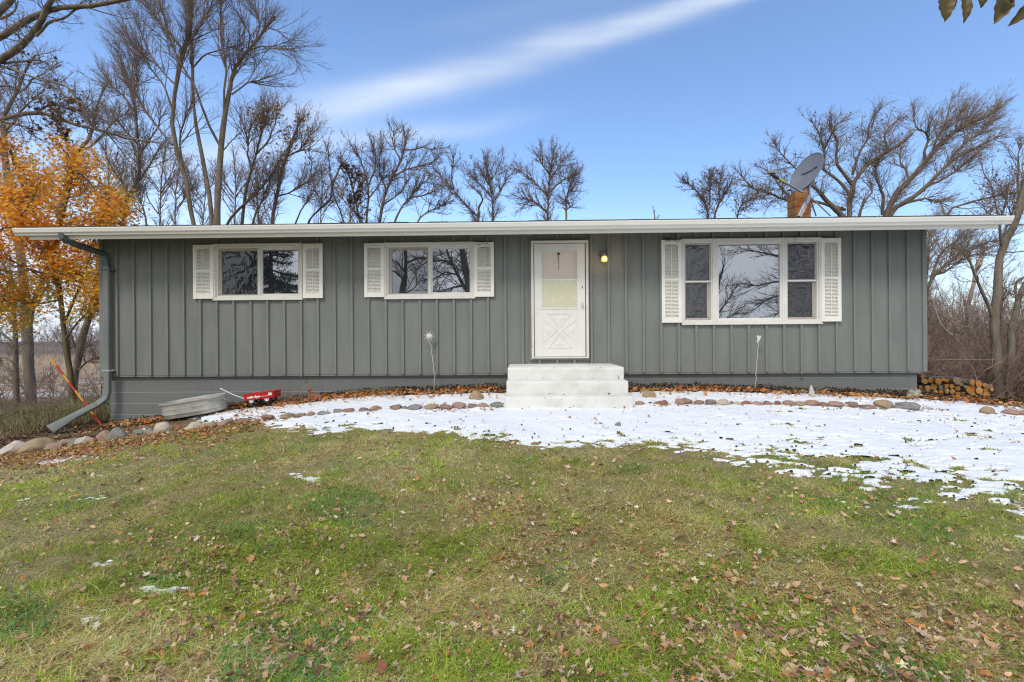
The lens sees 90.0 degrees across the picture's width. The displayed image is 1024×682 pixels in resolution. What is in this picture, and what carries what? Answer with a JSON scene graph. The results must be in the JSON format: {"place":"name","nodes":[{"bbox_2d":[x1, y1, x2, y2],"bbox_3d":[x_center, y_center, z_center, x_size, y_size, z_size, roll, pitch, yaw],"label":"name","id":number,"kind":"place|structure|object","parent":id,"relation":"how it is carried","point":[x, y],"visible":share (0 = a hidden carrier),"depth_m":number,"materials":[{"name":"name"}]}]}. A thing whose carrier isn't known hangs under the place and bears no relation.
{"place":"outdoors","nodes":[
{"label":"outdoors","id":0,"kind":"place"},
{"bbox_2d":[0,341,1023,681],"bbox_3d":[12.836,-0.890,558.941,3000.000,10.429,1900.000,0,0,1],"label":"ground","id":1,"kind":"structure","parent":0,"point":[782,515],"depth_m":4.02,"materials":[{"name":"green plant"}]},
{"bbox_2d":[0,440,24,454],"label":"stone","id":2,"kind":"object","parent":1,"relation":"on","point":[14,446],"visible":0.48,"depth_m":7.39,"materials":[{"name":"white stone"}]},
{"bbox_2d":[0,269,52,407],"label":"tree","id":3,"kind":"object","parent":1,"relation":"on","point":[14,345],"visible":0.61,"depth_m":14.93,"materials":[{"name":"brown plant"}]},
{"bbox_2d":[0,36,69,409],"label":"tree","id":4,"kind":"object","parent":1,"relation":"on","point":[28,361],"visible":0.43,"depth_m":17.87,"materials":[{"name":"brown plant"}]},
{"bbox_2d":[17,437,57,452],"bbox_3d":[-6.969,1.558,7.521,0.519,0.280,0.459,0,0,15],"label":"stone","id":5,"kind":"object","parent":1,"relation":"on","point":[33,445],"visible":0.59,"depth_m":7.38,"materials":[{"name":"beige stone"}]},
{"bbox_2d":[0,321,98,366],"bbox_3d":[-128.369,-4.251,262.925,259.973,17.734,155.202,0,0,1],"label":"woods","id":6,"kind":"object","parent":1,"relation":"on","point":[55,333],"visible":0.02,"depth_m":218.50,"materials":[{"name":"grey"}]},
{"bbox_2d":[44,442,62,449],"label":"stone","id":7,"kind":"object","parent":1,"relation":"on","point":[54,445],"visible":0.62,"depth_m":7.46,"materials":[{"name":"stone"}]},
{"bbox_2d":[0,347,109,413],"bbox_3d":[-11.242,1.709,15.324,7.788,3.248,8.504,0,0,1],"label":"undergrowth","id":8,"kind":"object","parent":1,"relation":"on","point":[35,393],"visible":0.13,"depth_m":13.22,"materials":[{"name":"brown plant"}]},
{"bbox_2d":[0,401,109,429],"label":"weed leaves","id":9,"kind":"object","parent":1,"relation":"on","point":[36,414],"visible":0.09,"depth_m":10.09,"materials":[{"name":"green plant"}]},
{"bbox_2d":[0,388,110,439],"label":"weeds","id":10,"kind":"object","parent":1,"relation":"on","point":[105,415],"visible":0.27,"depth_m":9.64,"materials":[{"name":"green plant"}]},
{"bbox_2d":[49,358,101,423],"bbox_3d":[-7.761,0.924,9.132,1.060,1.256,0.034,0,0,6],"label":"marker rod","id":11,"kind":"object","parent":1,"relation":"on","point":[72,387],"visible":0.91,"depth_m":9.13,"materials":[{"name":"orange plastic"}]},
{"bbox_2d":[46,202,111,400],"bbox_3d":[-12.930,-0.842,15.698,3.190,6.995,1.913,0,0,35],"label":"tree","id":12,"kind":"object","parent":1,"relation":"on","point":[79,348],"visible":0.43,"depth_m":15.31,"materials":[{"name":"brown plant"}]},
{"bbox_2d":[0,124,159,406],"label":"maple tree","id":13,"kind":"object","parent":1,"relation":"on","point":[50,255],"visible":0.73,"depth_m":11.70,"materials":[{"name":"orange plant"}]},
{"bbox_2d":[74,436,95,444],"bbox_3d":[-6.373,1.507,7.638,0.219,0.176,0.193,0,0,11],"label":"stone","id":14,"kind":"object","parent":1,"relation":"on","point":[83,439],"visible":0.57,"depth_m":7.58,"materials":[{"name":"beige stone"}]},
{"bbox_2d":[24,65,146,320],"bbox_3d":[-16.068,-3.806,19.271,3.878,13.811,2.559,0,0,-26],"label":"tree","id":15,"kind":"object","parent":1,"relation":"on","point":[100,105],"visible":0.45,"depth_m":19.22,"materials":[{"name":"brown plant"}]},
{"bbox_2d":[0,0,188,180],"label":"tree","id":16,"kind":"object","parent":1,"relation":"on","point":[37,29],"visible":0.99,"depth_m":11.27,"materials":[{"name":"brown plant"}]},
{"bbox_2d":[96,430,109,440],"bbox_3d":[-6.077,1.441,7.634,0.222,0.214,0.172,0,0,9],"label":"stone","id":17,"kind":"object","parent":1,"relation":"on","point":[103,435],"visible":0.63,"depth_m":7.57,"materials":[{"name":"pink stone"}]},
{"bbox_2d":[81,153,148,331],"bbox_3d":[-20.884,-3.285,26.836,3.415,13.776,3.085,0,0,-28],"label":"thin tree","id":18,"kind":"object","parent":1,"relation":"on","point":[118,182],"visible":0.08,"depth_m":26.59,"materials":[{"name":"brown plant"}]},
{"bbox_2d":[105,427,127,440],"bbox_3d":[-5.873,1.415,7.649,0.302,0.272,0.237,0,0,-9],"label":"stone","id":19,"kind":"object","parent":1,"relation":"on","point":[115,432],"visible":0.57,"depth_m":7.56,"materials":[{"name":"grey stone"}]},
{"bbox_2d":[67,25,194,224],"bbox_3d":[-15.699,-4.684,20.960,4.779,15.873,3.110,0,0,19],"label":"tree","id":20,"kind":"object","parent":1,"relation":"on","point":[137,178],"visible":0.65,"depth_m":21.01,"materials":[{"name":"brown plant"}]},
{"bbox_2d":[114,123,198,224],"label":"thin tree","id":21,"kind":"object","parent":1,"relation":"on","point":[170,183],"visible":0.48,"depth_m":28.61,"materials":[{"name":"brown plant"}]},
{"bbox_2d":[153,422,172,433],"bbox_3d":[-5.189,1.329,7.613,0.248,0.255,0.202,0,0,-7],"label":"stone","id":22,"kind":"object","parent":1,"relation":"on","point":[162,426],"visible":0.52,"depth_m":7.55,"materials":[{"name":"beige stone"}]},
{"bbox_2d":[157,151,213,224],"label":"thin tree","id":23,"kind":"object","parent":1,"relation":"on","point":[182,201],"visible":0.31,"depth_m":31.49,"materials":[{"name":"brown plant"}]},
{"bbox_2d":[184,422,202,430],"bbox_3d":[-4.715,1.282,7.590,0.239,0.167,0.257,0,0,-10],"label":"stone","id":24,"kind":"object","parent":1,"relation":"on","point":[192,425],"visible":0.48,"depth_m":7.53,"materials":[{"name":"beige stone"}]},
{"bbox_2d":[165,144,229,224],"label":"thin tree","id":25,"kind":"object","parent":1,"relation":"on","point":[198,204],"visible":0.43,"depth_m":31.41,"materials":[{"name":"brown plant"}]},
{"bbox_2d":[198,422,216,427],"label":"stone","id":26,"kind":"object","parent":1,"relation":"on","point":[209,424],"visible":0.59,"depth_m":7.54,"materials":[{"name":"beige stone"}]},
{"bbox_2d":[93,0,331,224],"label":"tree","id":27,"kind":"object","parent":1,"relation":"on","point":[188,15],"visible":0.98,"depth_m":18.84,"materials":[{"name":"brown plant"}]},
{"bbox_2d":[217,419,234,425],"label":"stone","id":28,"kind":"object","parent":1,"relation":"on","point":[225,422],"visible":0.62,"depth_m":7.51,"materials":[{"name":"pink stone"}]},
{"bbox_2d":[197,138,270,223],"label":"thin tree","id":29,"kind":"object","parent":1,"relation":"on","point":[226,182],"visible":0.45,"depth_m":27.46,"materials":[{"name":"brown plant"}]},
{"bbox_2d":[235,418,249,423],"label":"stone","id":30,"kind":"object","parent":1,"relation":"on","point":[241,420],"visible":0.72,"depth_m":7.53,"materials":[{"name":"stone"}]},
{"bbox_2d":[221,158,286,223],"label":"thin tree","id":31,"kind":"object","parent":1,"relation":"on","point":[257,220],"visible":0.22,"depth_m":29.34,"materials":[{"name":"brown plant"}]},
{"bbox_2d":[214,77,344,223],"bbox_3d":[-10.359,-4.097,23.043,5.223,14.604,3.952,0,0,-15],"label":"tree","id":32,"kind":"object","parent":1,"relation":"on","point":[276,174],"visible":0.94,"depth_m":22.88,"materials":[{"name":"brown plant"}]},
{"bbox_2d":[280,412,294,418],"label":"stone","id":33,"kind":"object","parent":1,"relation":"on","point":[287,415],"visible":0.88,"depth_m":7.51,"materials":[{"name":"beige stone"}]},
{"bbox_2d":[280,383,313,402],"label":"dry stalks","id":34,"kind":"object","parent":1,"relation":"on","point":[290,396],"visible":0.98,"depth_m":8.85,"materials":[{"name":"brown plant"}]},
{"bbox_2d":[288,157,348,222],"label":"thin tree","id":35,"kind":"object","parent":1,"relation":"on","point":[336,197],"visible":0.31,"depth_m":29.36,"materials":[{"name":"brown plant"}]},
{"bbox_2d":[308,130,357,222],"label":"tree","id":36,"kind":"object","parent":1,"relation":"on","point":[331,194],"visible":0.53,"depth_m":24.64,"materials":[{"name":"brown plant"}]},
{"bbox_2d":[323,161,375,222],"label":"thin tree","id":37,"kind":"object","parent":1,"relation":"on","point":[349,216],"visible":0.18,"depth_m":33.40,"materials":[{"name":"brown plant"}]},
{"bbox_2d":[353,650,369,661],"bbox_3d":[-0.701,1.468,2.385,0.085,0.051,0.018,0,0,-6],"label":"leaf","id":38,"kind":"object","parent":1,"relation":"on","point":[364,655],"visible":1,"depth_m":2.38,"materials":[{"name":"brown plant"}]},
{"bbox_2d":[334,128,405,222],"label":"tree","id":39,"kind":"object","parent":1,"relation":"on","point":[344,165],"visible":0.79,"depth_m":24.09,"materials":[{"name":"brown plant"}]},
{"bbox_2d":[374,659,386,673],"bbox_3d":[-0.597,1.484,2.335,0.070,0.024,0.063,0,0,27],"label":"leaf","id":40,"kind":"object","parent":1,"relation":"on","point":[382,665],"visible":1,"depth_m":2.34,"materials":[{"name":"brown plant"}]},
{"bbox_2d":[362,113,457,222],"bbox_3d":[-5.028,-3.958,24.250,4.890,13.338,2.981,0,0,1],"label":"tree","id":41,"kind":"object","parent":1,"relation":"on","point":[410,194],"visible":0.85,"depth_m":24.26,"materials":[{"name":"brown plant"}]},
{"bbox_2d":[407,404,421,409],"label":"stone","id":42,"kind":"object","parent":1,"relation":"on","point":[414,407],"visible":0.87,"depth_m":7.46,"materials":[{"name":"grey stone"}]},
{"bbox_2d":[426,332,434,378],"bbox_3d":[-1.449,0.350,8.979,0.216,1.082,0.023,0,0,1],"label":"sun stake","id":43,"kind":"object","parent":1,"relation":"on","point":[429,336],"visible":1,"depth_m":8.98,"materials":[{"name":"silver metal"}]},
{"bbox_2d":[424,403,438,408],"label":"stone","id":44,"kind":"object","parent":1,"relation":"on","point":[431,406],"visible":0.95,"depth_m":7.47,"materials":[{"name":"beige stone"}]},
{"bbox_2d":[440,404,453,408],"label":"stone","id":45,"kind":"object","parent":1,"relation":"on","point":[444,406],"visible":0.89,"depth_m":7.46,"materials":[{"name":"stone"}]},
{"bbox_2d":[452,402,465,408],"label":"stone","id":46,"kind":"object","parent":1,"relation":"on","point":[458,405],"visible":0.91,"depth_m":7.46,"materials":[{"name":"pink stone"}]},
{"bbox_2d":[430,143,490,220],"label":"tree","id":47,"kind":"object","parent":1,"relation":"on","point":[463,202],"visible":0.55,"depth_m":29.93,"materials":[{"name":"brown plant"}]},
{"bbox_2d":[469,390,483,399],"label":"stone","id":48,"kind":"object","parent":1,"relation":"on","point":[476,395],"visible":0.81,"depth_m":8.03,"materials":[{"name":"beige stone"}]},
{"bbox_2d":[455,146,519,220],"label":"tree","id":49,"kind":"object","parent":1,"relation":"on","point":[489,180],"visible":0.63,"depth_m":29.99,"materials":[{"name":"brown plant"}]},
{"bbox_2d":[490,402,502,406],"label":"stone","id":50,"kind":"object","parent":1,"relation":"on","point":[497,404],"visible":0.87,"depth_m":7.43,"materials":[{"name":"grey stone"}]},
{"bbox_2d":[0,384,1023,681],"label":"leaf litter","id":51,"kind":"object","parent":1,"relation":"on","point":[48,456],"visible":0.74,"depth_m":2.99,"materials":[{"name":"brown plant"}]},
{"bbox_2d":[158,393,227,418],"bbox_3d":[-5.325,1.090,8.587,1.152,0.257,0.586,-9,4,1],"label":"wash tub","id":52,"kind":"object","parent":51,"relation":"on","point":[193,406],"visible":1,"depth_m":8.35,"materials":[{"name":"metal"}]},
{"bbox_2d":[220,388,280,404],"bbox_3d":[-4.500,0.936,8.777,0.970,0.280,0.288,0,0,1],"label":"toy wagon","id":53,"kind":"object","parent":51,"relation":"on","point":[258,397],"visible":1,"depth_m":8.64,"materials":[{"name":"red metal"}]},
{"bbox_2d":[0,381,1023,448],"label":"mulch","id":54,"kind":"object","parent":1,"relation":"on","point":[847,389],"visible":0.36,"depth_m":8.87,"materials":[{"name":"brown plant"}]},
{"bbox_2d":[306,386,322,399],"bbox_3d":[-3.373,0.887,8.734,0.277,0.234,0.130,0,0,1],"label":"deer figurine","id":55,"kind":"object","parent":54,"relation":"on","point":[315,396],"visible":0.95,"depth_m":8.71,"materials":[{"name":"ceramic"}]},
{"bbox_2d":[906,389,922,397],"bbox_3d":[6.830,0.891,8.700,0.265,0.142,0.155,0,0,1],"label":"frog figurine","id":56,"kind":"object","parent":54,"relation":"on","point":[916,392],"visible":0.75,"depth_m":8.65,"materials":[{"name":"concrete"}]},
{"bbox_2d":[12,186,1014,432],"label":"house","id":57,"kind":"structure","parent":1,"relation":"on","point":[240,310],"depth_m":9.06,"materials":[{"name":"grey wood"}]},
{"bbox_2d":[213,243,302,300],"bbox_3d":[-4.549,-1.239,9.223,1.630,1.016,0.152,0,0,1],"label":"window","id":58,"kind":"structure","parent":57,"relation":"in","point":[242,271],"depth_m":9.22,"materials":[{"name":"glass"}]},
{"bbox_2d":[384,242,474,298],"bbox_3d":[-1.465,-1.251,9.150,1.631,1.008,0.152,0,0,1],"label":"window","id":59,"kind":"structure","parent":57,"relation":"in","point":[412,270],"depth_m":9.14,"materials":[{"name":"glass"}]},
{"bbox_2d":[534,243,584,356],"bbox_3d":[0.842,-0.722,9.016,0.890,1.991,0.074,0,0,1],"label":"door","id":60,"kind":"structure","parent":57,"relation":"in","point":[559,303],"depth_m":9.03,"materials":[{"name":"white paint"}]},
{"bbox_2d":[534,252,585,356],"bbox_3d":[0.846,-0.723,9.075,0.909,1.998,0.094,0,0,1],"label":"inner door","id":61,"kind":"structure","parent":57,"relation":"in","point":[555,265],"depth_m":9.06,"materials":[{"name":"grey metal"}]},
{"bbox_2d":[681,237,822,324],"bbox_3d":[4.194,-1.044,9.017,2.440,1.511,0.152,0,0,1],"label":"window","id":62,"kind":"structure","parent":57,"relation":"in","point":[726,281],"depth_m":9.00,"materials":[{"name":"glass"}]},
{"bbox_2d":[767,152,830,216],"bbox_3d":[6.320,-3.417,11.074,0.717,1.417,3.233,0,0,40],"label":"satellite dish","id":63,"kind":"object","parent":57,"relation":"attached to","point":[806,171],"visible":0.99,"depth_m":11.28,"materials":[{"name":"metal"}]},
{"bbox_2d":[17,391,1023,621],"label":"snow","id":64,"kind":"structure","parent":1,"relation":"on","point":[549,430],"depth_m":6.37,"materials":[{"name":"white snow"}]},
{"bbox_2d":[809,385,819,396],"bbox_3d":[4.855,0.818,8.227,0.193,0.223,0.103,0,0,-15],"label":"animal figurine","id":65,"kind":"object","parent":64,"relation":"on","point":[811,391],"visible":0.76,"depth_m":8.20,"materials":[{"name":"stone"}]},
{"bbox_2d":[506,134,588,220],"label":"tree","id":66,"kind":"object","parent":1,"relation":"on","point":[569,178],"visible":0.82,"depth_m":29.92,"materials":[{"name":"brown plant"}]},
{"bbox_2d":[506,363,632,408],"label":"front steps","id":67,"kind":"structure","parent":1,"relation":"on","point":[585,385],"depth_m":7.55,"materials":[{"name":"white paint"}]},
{"bbox_2d":[642,391,655,397],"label":"stone","id":68,"kind":"object","parent":1,"relation":"on","point":[647,394],"visible":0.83,"depth_m":7.98,"materials":[{"name":"beige stone"}]},
{"bbox_2d":[705,399,715,404],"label":"stone","id":69,"kind":"object","parent":1,"relation":"on","point":[710,401],"visible":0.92,"depth_m":7.35,"materials":[{"name":"pink stone"}]},
{"bbox_2d":[675,160,768,217],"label":"tree","id":70,"kind":"object","parent":1,"relation":"on","point":[703,195],"visible":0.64,"depth_m":28.40,"materials":[{"name":"brown plant"}]},
{"bbox_2d":[716,399,729,404],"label":"stone","id":71,"kind":"object","parent":1,"relation":"on","point":[723,402],"visible":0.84,"depth_m":7.36,"materials":[{"name":"beige stone"}]},
{"bbox_2d":[727,658,741,671],"bbox_3d":[1.004,1.470,2.304,0.074,0.036,0.080,0,0,41],"label":"leaf","id":72,"kind":"object","parent":1,"relation":"on","point":[732,661],"visible":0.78,"depth_m":2.31,"materials":[{"name":"beige plant"}]},
{"bbox_2d":[805,400,819,405],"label":"stone","id":73,"kind":"object","parent":1,"relation":"on","point":[812,402],"visible":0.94,"depth_m":7.34,"materials":[{"name":"stone"}]},
{"bbox_2d":[724,92,920,216],"bbox_3d":[13.394,-4.140,21.976,8.906,12.400,2.710,0,0,-2],"label":"tree","id":74,"kind":"object","parent":1,"relation":"on","point":[838,209],"visible":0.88,"depth_m":21.98,"materials":[{"name":"brown plant"}]},
{"bbox_2d":[828,401,843,406],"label":"stone","id":75,"kind":"object","parent":1,"relation":"on","point":[835,404],"visible":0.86,"depth_m":7.31,"materials":[{"name":"pink stone"}]},
{"bbox_2d":[845,401,857,407],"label":"stone","id":76,"kind":"object","parent":1,"relation":"on","point":[852,404],"visible":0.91,"depth_m":7.32,"materials":[{"name":"brown stone"}]},
{"bbox_2d":[858,404,876,408],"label":"stone","id":77,"kind":"object","parent":1,"relation":"on","point":[866,406],"visible":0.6,"depth_m":7.28,"materials":[{"name":"stone"}]},
{"bbox_2d":[873,400,892,408],"bbox_3d":[5.339,0.913,7.372,0.230,0.133,0.174,0,0,43],"label":"stone","id":78,"kind":"object","parent":1,"relation":"on","point":[887,404],"visible":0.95,"depth_m":7.32,"materials":[{"name":"beige stone"}]},
{"bbox_2d":[895,402,920,410],"bbox_3d":[5.691,0.943,7.366,0.295,0.130,0.307,0,0,43],"label":"stone","id":79,"kind":"object","parent":1,"relation":"on","point":[910,405],"visible":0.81,"depth_m":7.27,"materials":[{"name":"grey stone"}]},
{"bbox_2d":[907,623,930,637],"bbox_3d":[2.036,1.446,2.550,0.075,0.035,0.086,0,0,1],"label":"leaf","id":80,"kind":"object","parent":1,"relation":"on","point":[923,632],"visible":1,"depth_m":2.55,"materials":[{"name":"beige plant"}]},
{"bbox_2d":[854,79,1022,215],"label":"tree","id":81,"kind":"object","parent":1,"relation":"on","point":[966,121],"visible":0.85,"depth_m":22.88,"materials":[{"name":"brown plant"}]},
{"bbox_2d":[916,199,1021,357],"bbox_3d":[14.792,-1.573,16.857,3.697,6.659,2.644,0,0,1],"label":"tree","id":82,"kind":"object","parent":1,"relation":"on","point":[937,261],"visible":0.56,"depth_m":16.66,"materials":[{"name":"brown plant"}]},
{"bbox_2d":[917,268,1023,398],"bbox_3d":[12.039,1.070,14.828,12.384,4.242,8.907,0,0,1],"label":"undergrowth","id":83,"kind":"object","parent":1,"relation":"on","point":[978,370],"visible":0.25,"depth_m":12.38,"materials":[{"name":"brown plant"}]},
{"bbox_2d":[931,299,979,357],"bbox_3d":[12.909,-0.232,14.890,1.580,1.951,0.775,0,0,1],"label":"fallen limb","id":84,"kind":"object","parent":83,"relation":"on","point":[938,319],"visible":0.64,"depth_m":14.81,"materials":[{"name":"brown wood"}]},
{"bbox_2d":[954,235,988,347],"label":"dead tree","id":85,"kind":"object","parent":1,"relation":"on","point":[978,265],"visible":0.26,"depth_m":19.18,"materials":[{"name":"brown plant"}]},
{"bbox_2d":[927,239,1023,356],"bbox_3d":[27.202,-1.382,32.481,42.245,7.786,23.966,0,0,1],"label":"woods","id":86,"kind":"object","parent":1,"relation":"on","point":[960,296],"visible":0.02,"depth_m":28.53,"materials":[{"name":"brown plant"}]},
{"bbox_2d":[928,143,1023,397],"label":"tree","id":87,"kind":"object","parent":1,"relation":"on","point":[994,307],"visible":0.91,"depth_m":12.15,"materials":[{"name":"brown plant"}]},
{"bbox_2d":[947,125,1023,353],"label":"tree","id":88,"kind":"object","parent":1,"relation":"on","point":[994,196],"visible":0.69,"depth_m":15.80,"materials":[{"name":"brown plant"}]},
{"bbox_2d":[979,406,994,413],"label":"stone","id":89,"kind":"object","parent":1,"relation":"on","point":[987,409],"visible":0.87,"depth_m":7.29,"materials":[{"name":"beige stone"}]},
{"bbox_2d":[969,264,1023,396],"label":"tree","id":90,"kind":"object","parent":1,"relation":"on","point":[1011,343],"visible":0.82,"depth_m":12.40,"materials":[{"name":"brown plant"}]},
{"bbox_2d":[1000,409,1020,414],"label":"stone","id":91,"kind":"object","parent":1,"relation":"on","point":[1012,411],"visible":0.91,"depth_m":7.27,"materials":[{"name":"pink stone"}]},
{"bbox_2d":[1012,599,1023,607],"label":"leaf","id":92,"kind":"object","parent":1,"relation":"on","point":[1019,602],"visible":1,"depth_m":2.79,"materials":[{"name":"beige plant"}]},
{"bbox_2d":[0,0,1023,341],"label":"sky","id":93,"kind":"structure","parent":0,"point":[644,93],"materials":[{"name":"blue"}]},
{"bbox_2d":[938,0,1023,26],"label":"leafy branch","id":94,"kind":"object","parent":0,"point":[1002,8],"visible":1,"depth_m":2.42,"materials":[{"name":"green plant"}]},
{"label":"log","id":95,"kind":"object","parent":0,"visible":0},
{"bbox_2d":[922,385,930,391],"bbox_3d":[8.771,1.012,11.000,0.142,0.137,0.462,0,-3,6],"label":"log","id":96,"kind":"object","parent":95,"relation":"on","point":[928,387],"visible":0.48,"depth_m":10.78,"materials":[{"name":"brown wood"}]},
{"bbox_2d":[917,378,927,383],"bbox_3d":[8.707,0.856,10.987,0.129,0.119,0.462,0,-2,8],"label":"log","id":97,"kind":"object","parent":96,"relation":"on","point":[922,381],"visible":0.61,"depth_m":10.77,"materials":[{"name":"brown wood"}]},
{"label":"log","id":98,"kind":"object","parent":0,"visible":0},
{"bbox_2d":[948,388,954,393],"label":"log","id":99,"kind":"object","parent":98,"relation":"on","point":[951,391],"visible":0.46,"depth_m":10.78,"materials":[{"name":"brown wood"}]},
{"bbox_2d":[942,382,954,388],"bbox_3d":[9.277,0.946,11.023,0.115,0.107,0.462,0,2,-2],"label":"log","id":100,"kind":"object","parent":99,"relation":"on","point":[951,386],"visible":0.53,"depth_m":10.80,"materials":[{"name":"brown wood"}]},
{"bbox_2d":[936,376,960,384],"bbox_3d":[9.324,0.843,10.963,0.179,0.171,0.462,0,-2,-2],"label":"log","id":101,"kind":"object","parent":100,"relation":"on","point":[955,380],"visible":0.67,"depth_m":10.76,"materials":[{"name":"beige wood"}]},
{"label":"log","id":102,"kind":"object","parent":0,"visible":0},
{"bbox_2d":[955,385,974,393],"bbox_3d":[9.690,1.014,11.049,0.201,0.224,0.462,0,-1,-1],"label":"log","id":103,"kind":"object","parent":102,"relation":"on","point":[969,389],"visible":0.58,"depth_m":10.82,"materials":[{"name":"brown wood"}]},
{"bbox_2d":[960,378,974,384],"bbox_3d":[9.653,0.869,10.982,0.117,0.132,0.462,0,-1,-5],"label":"log","id":104,"kind":"object","parent":103,"relation":"on","point":[968,381],"visible":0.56,"depth_m":10.81,"materials":[{"name":"brown wood"}]},
{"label":"log","id":105,"kind":"object","parent":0,"visible":0},
{"bbox_2d":[974,387,982,393],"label":"log","id":106,"kind":"object","parent":105,"relation":"on","point":[978,390],"visible":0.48,"depth_m":10.77,"materials":[{"name":"brown wood"}]},
{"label":"log","id":107,"kind":"object","parent":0,"visible":0},
{"bbox_2d":[917,383,936,388],"bbox_3d":[8.916,0.947,11.055,0.147,0.168,0.462,0,2,-4],"label":"log","id":108,"kind":"object","parent":107,"relation":"on","point":[933,386],"visible":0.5,"depth_m":10.83,"materials":[{"name":"brown wood"}]},
{"bbox_2d":[925,376,941,384],"bbox_3d":[8.946,0.842,10.971,0.149,0.153,0.462,0,1,-1],"label":"log","id":109,"kind":"object","parent":108,"relation":"on","point":[937,381],"visible":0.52,"depth_m":10.75,"materials":[{"name":"brown wood"}]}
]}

